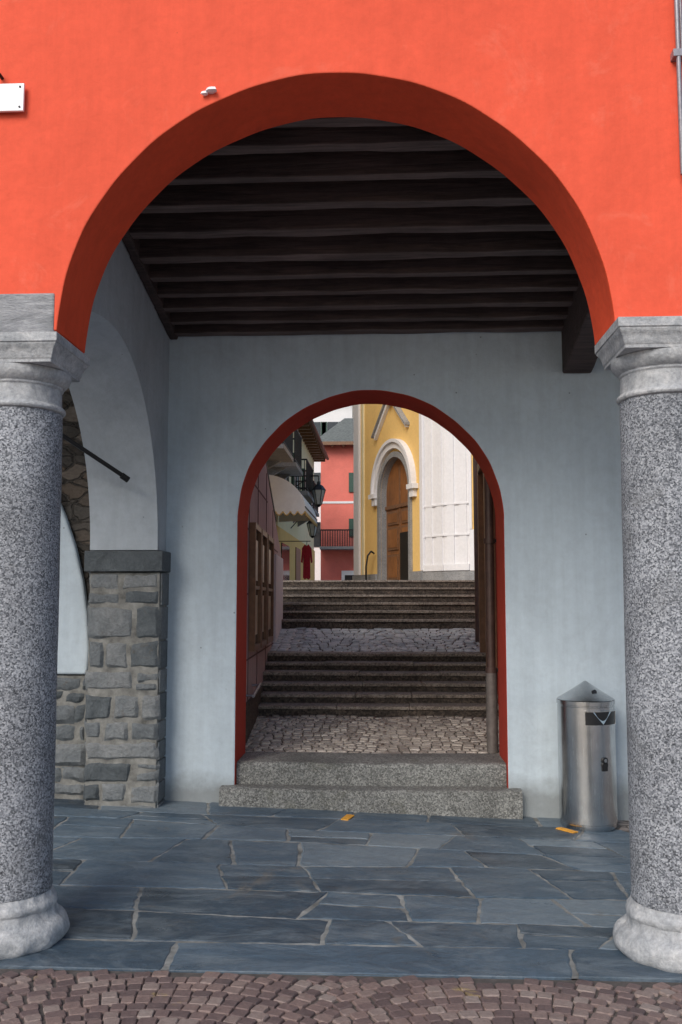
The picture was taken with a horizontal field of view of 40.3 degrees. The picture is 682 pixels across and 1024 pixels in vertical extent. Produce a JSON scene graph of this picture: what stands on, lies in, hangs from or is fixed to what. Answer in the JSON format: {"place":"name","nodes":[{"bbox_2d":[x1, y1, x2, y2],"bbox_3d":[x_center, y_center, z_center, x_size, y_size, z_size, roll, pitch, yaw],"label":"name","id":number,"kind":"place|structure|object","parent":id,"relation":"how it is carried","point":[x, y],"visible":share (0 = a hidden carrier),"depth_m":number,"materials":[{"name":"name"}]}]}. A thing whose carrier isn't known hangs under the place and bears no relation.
{"place":"outdoors","nodes":[
{"label":"outdoors","id":0,"kind":"place"},
{"bbox_2d":[0,799,681,983],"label":"stone floor","id":1,"kind":"structure","parent":0,"point":[189,887],"depth_m":4.75,"materials":[{"name":"stone"}]},
{"bbox_2d":[0,884,69,959],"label":"base","id":2,"kind":"object","parent":1,"relation":"on","point":[41,922],"visible":0.82,"depth_m":3.99,"materials":[{"name":"stone"}]},
{"bbox_2d":[0,406,62,902],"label":"shaft","id":3,"kind":"object","parent":2,"relation":"on","point":[30,476],"visible":1,"depth_m":4.13,"materials":[{"name":"stone"}]},
{"bbox_2d":[0,332,89,417],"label":"capital","id":4,"kind":"object","parent":3,"relation":"on","point":[41,370],"visible":0.84,"depth_m":4.20,"materials":[{"name":"stone"}]},
{"bbox_2d":[0,293,54,331],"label":"impost block","id":5,"kind":"structure","parent":4,"relation":"on","point":[27,312],"depth_m":4.23,"materials":[{"name":"stone"}]},
{"bbox_2d":[54,675,86,799],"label":"rubble plinth","id":6,"kind":"structure","parent":1,"relation":"on","point":[70,756],"depth_m":6.67,"materials":[{"name":"grey stone"}]},
{"bbox_2d":[83,551,170,807],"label":"respond pier","id":7,"kind":"structure","parent":1,"relation":"on","point":[126,702],"depth_m":6.57,"materials":[{"name":"stone"}]},
{"bbox_2d":[69,240,169,550],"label":"side arch wall","id":8,"kind":"structure","parent":7,"relation":"on","point":[119,391],"depth_m":6.46,"materials":[{"name":"white paint"}]},
{"bbox_2d":[62,433,129,482],"bbox_3d":[-1.736,-0.413,6.306,0.646,0.385,0.044,4,-7,-34],"label":"iron tie rod","id":9,"kind":"object","parent":8,"relation":"attached to","point":[124,477],"visible":0.83,"depth_m":6.34,"materials":[{"name":"black metal"}]},
{"bbox_2d":[122,229,177,339],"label":"wall plate beam","id":10,"kind":"structure","parent":8,"relation":"attached to","point":[132,245],"depth_m":6.23,"materials":[{"name":"brown wood"}]},
{"bbox_2d":[209,126,464,154],"bbox_3d":[0.138,-2.024,4.923,9.000,0.211,0.112,0,-5,3],"label":"ceiling joist","id":11,"kind":"object","parent":10,"relation":"on","point":[334,139],"visible":0.13,"depth_m":4.89,"materials":[{"name":"brown wood"}]},
{"bbox_2d":[168,149,506,184],"bbox_3d":[0.152,-1.951,5.179,9.000,0.203,0.101,0,-5,3],"label":"ceiling joist","id":12,"kind":"object","parent":10,"relation":"on","point":[307,167],"visible":0.21,"depth_m":5.15,"materials":[{"name":"brown wood"}]},
{"bbox_2d":[141,178,534,212],"bbox_3d":[0.164,-1.878,5.410,9.000,0.209,0.110,0,-5,3],"label":"ceiling joist","id":13,"kind":"object","parent":10,"relation":"on","point":[395,193],"visible":0.34,"depth_m":5.37,"materials":[{"name":"brown wood"}]},
{"bbox_2d":[272,117,407,127],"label":"ceiling joist","id":14,"kind":"object","parent":10,"relation":"on","point":[339,122],"visible":0.04,"depth_m":4.74,"materials":[{"name":"brown wood"}]},
{"bbox_2d":[129,205,554,238],"bbox_3d":[0.177,-1.802,5.674,9.000,0.203,0.114,0,-5,3],"label":"ceiling joist","id":15,"kind":"object","parent":10,"relation":"on","point":[320,222],"visible":0.35,"depth_m":5.64,"materials":[{"name":"brown wood"}]},
{"bbox_2d":[130,231,568,263],"bbox_3d":[0.191,-1.722,5.928,9.000,0.210,0.112,0,-5,3],"label":"ceiling joist","id":16,"kind":"object","parent":10,"relation":"on","point":[381,246],"visible":0.35,"depth_m":5.89,"materials":[{"name":"brown wood"}]},
{"bbox_2d":[154,291,572,312],"bbox_3d":[0.223,-1.535,6.553,9.000,0.206,0.104,0,-5,3],"label":"ceiling joist","id":17,"kind":"object","parent":10,"relation":"on","point":[384,301],"visible":0.31,"depth_m":6.51,"materials":[{"name":"brown wood"}]},
{"bbox_2d":[161,307,567,324],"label":"ceiling joist","id":18,"kind":"object","parent":10,"relation":"on","point":[402,315],"visible":0.39,"depth_m":6.70,"materials":[{"name":"brown wood"}]},
{"bbox_2d":[157,274,577,297],"bbox_3d":[0.213,-1.593,6.369,9.000,0.202,0.097,0,-5,3],"label":"ceiling joist","id":19,"kind":"object","parent":10,"relation":"on","point":[442,285],"visible":0.36,"depth_m":6.33,"materials":[{"name":"brown wood"}]},
{"bbox_2d":[175,319,563,336],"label":"ceiling joist","id":20,"kind":"object","parent":10,"relation":"on","point":[285,329],"visible":0.28,"depth_m":6.87,"materials":[{"name":"brown wood"}]},
{"bbox_2d":[341,814,353,819],"bbox_3d":[0.046,2.086,6.356,0.055,0.008,0.150,-2,-6,17],"label":"floor tape mark","id":21,"kind":"object","parent":1,"relation":"on","point":[348,817],"visible":1,"depth_m":6.34,"materials":[{"name":"yellow plastic"}]},
{"bbox_2d":[219,784,522,818],"bbox_3d":[0.205,2.096,6.611,2.133,0.282,0.177,0,-5,3],"label":"threshold step","id":22,"kind":"object","parent":1,"relation":"on","point":[485,802],"visible":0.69,"depth_m":6.54,"materials":[{"name":"stone"}]},
{"bbox_2d":[236,752,506,786],"bbox_3d":[0.225,1.950,6.938,1.945,0.236,0.482,0,-5,3],"label":"threshold step","id":23,"kind":"object","parent":22,"relation":"on","point":[395,769],"visible":0.82,"depth_m":6.74,"materials":[{"name":"stone"}]},
{"bbox_2d":[556,827,577,832],"bbox_3d":[1.499,2.113,6.180,0.055,0.009,0.150,4,-7,-37],"label":"floor tape mark","id":24,"kind":"object","parent":1,"relation":"on","point":[566,829],"visible":1,"depth_m":6.17,"materials":[{"name":"plastic"}]},
{"bbox_2d":[556,681,617,831],"bbox_3d":[1.689,1.653,6.393,0.392,0.976,0.395,0,-5,3],"label":"trash bin","id":25,"kind":"object","parent":1,"relation":"on","point":[586,724],"visible":1,"depth_m":6.23,"materials":[{"name":"silver metal"}]},
{"bbox_2d":[613,895,681,973],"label":"base","id":26,"kind":"object","parent":1,"relation":"on","point":[644,935],"visible":0.84,"depth_m":3.85,"materials":[{"name":"stone"}]},
{"bbox_2d":[620,393,681,914],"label":"shaft","id":27,"kind":"object","parent":26,"relation":"on","point":[651,457],"visible":1,"depth_m":3.99,"materials":[{"name":"stone"}]},
{"bbox_2d":[595,316,681,405],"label":"capital","id":28,"kind":"object","parent":27,"relation":"on","point":[639,356],"visible":0.84,"depth_m":4.05,"materials":[{"name":"stone"}]},
{"bbox_2d":[0,968,681,1023],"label":"cobblestone street","id":29,"kind":"structure","parent":0,"point":[52,996],"depth_m":3.52,"materials":[{"name":"brown stone"}]},
{"bbox_2d":[245,714,498,753],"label":"alley paving","id":30,"kind":"structure","parent":0,"point":[323,733],"depth_m":7.82,"materials":[{"name":"grey stone"}]},
{"bbox_2d":[258,651,498,716],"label":"stone staircase","id":31,"kind":"structure","parent":30,"relation":"on","point":[372,684],"depth_m":9.16,"materials":[{"name":"stone"}]},
{"bbox_2d":[270,627,479,651],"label":"alley paving","id":32,"kind":"structure","parent":31,"relation":"on","point":[389,640],"depth_m":11.01,"materials":[{"name":"grey stone"}]},
{"bbox_2d":[282,580,474,628],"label":"stone staircase","id":33,"kind":"structure","parent":32,"relation":"on","point":[385,604],"depth_m":12.58,"materials":[{"name":"stone"}]},
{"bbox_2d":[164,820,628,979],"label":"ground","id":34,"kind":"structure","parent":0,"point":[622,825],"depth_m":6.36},
{"bbox_2d":[57,388,91,674],"bbox_3d":[-2.519,0.257,6.908,1.470,4.000,0.049,0,-5,3],"label":"rubble wall face","id":35,"kind":"object","parent":34,"relation":"on","point":[75,497],"visible":0.12,"depth_m":6.92},
{"bbox_2d":[57,503,88,673],"bbox_3d":[-2.539,0.294,6.865,1.435,1.779,0.070,0,-5,3],"label":"plaster remnant","id":36,"kind":"object","parent":35,"relation":"on","point":[73,644],"visible":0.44,"depth_m":6.76,"materials":[{"name":"white paint"}]},
{"bbox_2d":[246,464,280,701],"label":"wall","id":37,"kind":"structure","parent":34,"relation":"on","point":[260,521],"depth_m":9.15,"materials":[{"name":"paint"}]},
{"bbox_2d":[246,683,260,697],"bbox_3d":[-0.749,1.523,7.963,0.083,0.065,0.652,0,-5,0],"label":"handrail","id":38,"kind":"object","parent":37,"relation":"attached to","point":[253,695],"visible":0.89,"depth_m":7.81,"materials":[{"name":"grey metal"}]},
{"bbox_2d":[248,522,273,651],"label":"notice frames","id":39,"kind":"structure","parent":37,"relation":"attached to","point":[261,587],"depth_m":8.55,"materials":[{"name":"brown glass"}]},
{"bbox_2d":[245,473,282,745],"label":"panel joints","id":40,"kind":"object","parent":37,"relation":"attached to","point":[252,704],"visible":0.34,"depth_m":9.84,"materials":[{"name":"brown paint"}]},
{"bbox_2d":[266,462,276,521],"bbox_3d":[-0.854,-0.365,10.688,0.026,1.413,3.115,0,-5,0],"label":"coping","id":41,"kind":"object","parent":37,"relation":"on","point":[271,493],"visible":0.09,"depth_m":11.33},
{"bbox_2d":[121,331,628,819],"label":"back wall","id":42,"kind":"structure","parent":34,"relation":"on","point":[528,423],"depth_m":6.83,"materials":[{"name":"white paint"}]},
{"bbox_2d":[495,515,498,703],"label":"wall","id":43,"kind":"structure","parent":34,"relation":"on","point":[496,611],"depth_m":8.82,"materials":[{"name":"red paint"}]},
{"bbox_2d":[473,457,478,643],"bbox_3d":[1.609,0.093,10.973,0.088,2.900,0.090,0,-5,3],"label":"drainpipe","id":44,"kind":"object","parent":43,"relation":"attached to","point":[476,575],"visible":0.29,"depth_m":10.91,"materials":[{"name":"metal"}]},
{"bbox_2d":[477,464,496,667],"bbox_3d":[1.568,0.581,10.300,0.100,2.200,2.758,-1,-5,6],"label":"doorframe","id":45,"kind":"object","parent":43,"relation":"attached to","point":[481,564],"visible":0.33,"depth_m":10.10,"materials":[{"name":"brown wood"}]},
{"bbox_2d":[483,476,497,752],"bbox_3d":[1.238,0.086,7.372,0.221,3.570,0.092,0,-5,3],"label":"drainpipe","id":46,"kind":"object","parent":43,"relation":"attached to","point":[489,541],"visible":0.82,"depth_m":7.27,"materials":[{"name":"metal"}]},
{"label":"ceiling boards","id":47,"kind":"object","parent":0,"visible":0},
{"bbox_2d":[140,255,576,281],"bbox_3d":[0.203,-1.656,6.162,9.000,0.201,0.099,0,-5,3],"label":"ceiling joist","id":48,"kind":"object","parent":47,"relation":"attached to","point":[426,267],"visible":0.36,"depth_m":6.12,"materials":[{"name":"brown wood"}]},
{"bbox_2d":[561,276,597,372],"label":"cross beam","id":49,"kind":"structure","parent":47,"relation":"attached to","point":[578,349],"depth_m":6.47,"materials":[{"name":"brown wood"}]},
{"bbox_3d":[4.408,-0.675,4.076,0.514,0.320,0.486,0,-5,3],"label":"capital","id":50,"kind":"object","parent":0,"visible":0},
{"bbox_2d":[0,0,681,352],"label":"front wall","id":51,"kind":"structure","parent":50,"relation":"on","point":[562,115],"depth_m":4.28,"materials":[{"name":"red paint"}]},
{"bbox_2d":[0,83,24,112],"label":"wall sign","id":52,"kind":"object","parent":51,"relation":"attached to","point":[12,97],"visible":1,"depth_m":4.30,"materials":[{"name":"white metal"}]},
{"bbox_2d":[201,86,216,95],"bbox_3d":[-0.606,-1.933,4.277,0.076,0.038,0.051,0,-5,3],"label":"security camera","id":53,"kind":"object","parent":51,"relation":"attached to","point":[210,90],"visible":1,"depth_m":4.26,"materials":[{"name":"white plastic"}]},
{"bbox_2d":[670,0,681,174],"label":"conduit pipe","id":54,"kind":"object","parent":51,"relation":"attached to","point":[676,55],"visible":1,"depth_m":4.14,"materials":[{"name":"grey metal"}]},
{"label":"plaza pavement","id":55,"kind":"structure","parent":0,"visible":0},
{"bbox_2d":[275,432,313,549],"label":"walls","id":56,"kind":"structure","parent":55,"relation":"on","point":[300,533],"depth_m":32.69,"materials":[{"name":"beige paint"}]},
{"bbox_2d":[269,475,317,526],"bbox_3d":[-1.266,-0.232,23.617,1.078,0.992,3.630,0,-5,3],"label":"shop awning","id":57,"kind":"object","parent":56,"relation":"attached to","point":[291,503],"visible":0.88,"depth_m":21.84,"materials":[{"name":"fabric"}]},
{"bbox_2d":[276,525,314,579],"bbox_3d":[-1.410,1.767,30.631,0.079,1.700,13.700,0,-5,3],"label":"shopfront","id":58,"kind":"object","parent":56,"relation":"attached to","point":[291,553],"visible":0.55,"depth_m":28.71,"materials":[{"name":"yellow paint"}]},
{"bbox_2d":[279,541,312,579],"bbox_3d":[-1.258,1.261,24.285,1.030,1.019,0.100,0,-5,3],"label":"hanging coat","id":59,"kind":"object","parent":58,"relation":"hanging from","point":[306,556],"visible":0.92,"depth_m":24.22,"materials":[{"name":"red fabric"}]},
{"bbox_2d":[285,453,312,507],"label":"windows","id":60,"kind":"structure","parent":56,"relation":"attached to","point":[294,480],"depth_m":30.31,"materials":[{"name":"black glass"}]},
{"bbox_2d":[288,459,313,502],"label":"balcony","id":61,"kind":"structure","parent":56,"relation":"attached to","point":[307,495],"depth_m":25.56,"materials":[{"name":"metal"}]},
{"bbox_2d":[291,521,318,537],"bbox_3d":[-1.122,0.388,28.686,0.885,0.836,0.339,0,-5,3],"label":"street lantern","id":62,"kind":"object","parent":56,"relation":"attached to","point":[312,528],"visible":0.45,"depth_m":28.58,"materials":[{"name":"metal"}]},
{"bbox_2d":[293,481,318,526],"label":"balcony","id":63,"kind":"structure","parent":56,"relation":"attached to","point":[315,508],"depth_m":30.00,"materials":[{"name":"metal"}]},
{"bbox_2d":[290,475,325,506],"bbox_3d":[-1.054,-0.587,26.261,1.270,0.906,0.368,0,-5,3],"label":"street lantern","id":64,"kind":"object","parent":56,"relation":"attached to","point":[318,490],"visible":0.87,"depth_m":26.15,"materials":[{"name":"metal"}]},
{"bbox_2d":[297,420,328,461],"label":"roof","id":65,"kind":"structure","parent":56,"relation":"on","point":[309,434],"depth_m":33.65,"materials":[{"name":"wood"}]},
{"bbox_2d":[313,406,352,579],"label":"walls","id":66,"kind":"structure","parent":55,"relation":"on","point":[339,415],"depth_m":52.80,"materials":[{"name":"white paint"}]},
{"bbox_2d":[314,422,338,546],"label":"windows","id":67,"kind":"structure","parent":66,"relation":"attached to","point":[326,426],"depth_m":52.72,"materials":[{"name":"glass"}]},
{"bbox_2d":[321,445,353,579],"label":"walls","id":68,"kind":"structure","parent":55,"relation":"on","point":[337,505],"depth_m":42.27,"materials":[{"name":"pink paint"}]},
{"bbox_2d":[320,418,352,447],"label":"roof","id":69,"kind":"structure","parent":68,"relation":"on","point":[340,433],"depth_m":43.28,"materials":[{"name":"stone"}]},
{"bbox_2d":[320,529,353,549],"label":"balcony","id":70,"kind":"structure","parent":68,"relation":"attached to","point":[334,547],"depth_m":41.24,"materials":[{"name":"metal"}]},
{"bbox_2d":[342,473,354,579],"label":"windows and door","id":71,"kind":"structure","parent":68,"relation":"attached to","point":[347,575],"depth_m":42.08,"materials":[{"name":"green wood"}]},
{"bbox_2d":[365,551,374,579],"bbox_3d":[0.647,1.268,20.745,0.230,0.817,0.040,2,-6,-20],"label":"iron handrail","id":72,"kind":"object","parent":55,"relation":"on","point":[366,564],"visible":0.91,"depth_m":20.71,"materials":[{"name":"black metal"}]},
{"bbox_2d":[352,404,473,579],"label":"yellow church","id":73,"kind":"structure","parent":55,"relation":"on","point":[413,498],"depth_m":19.20,"materials":[{"name":"paint"}]},
{"bbox_2d":[385,459,407,579],"bbox_3d":[1.291,0.236,19.992,0.100,2.827,1.520,2,-6,-20],"label":"door","id":74,"kind":"structure","parent":73,"relation":"in","point":[397,493],"depth_m":20.09,"materials":[{"name":"brown wood"}]},
{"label":"walls","id":75,"kind":"object","parent":55,"relation":"on","visible":0},
{"bbox_2d":[267,434,293,468],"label":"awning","id":76,"kind":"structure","parent":75,"relation":"attached to","point":[282,453],"depth_m":20.55,"materials":[{"name":"fabric"}]},
{"bbox_2d":[268,430,302,478],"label":"balcony","id":77,"kind":"structure","parent":75,"relation":"attached to","point":[285,470],"depth_m":22.43,"materials":[{"name":"stone"}]}
]}

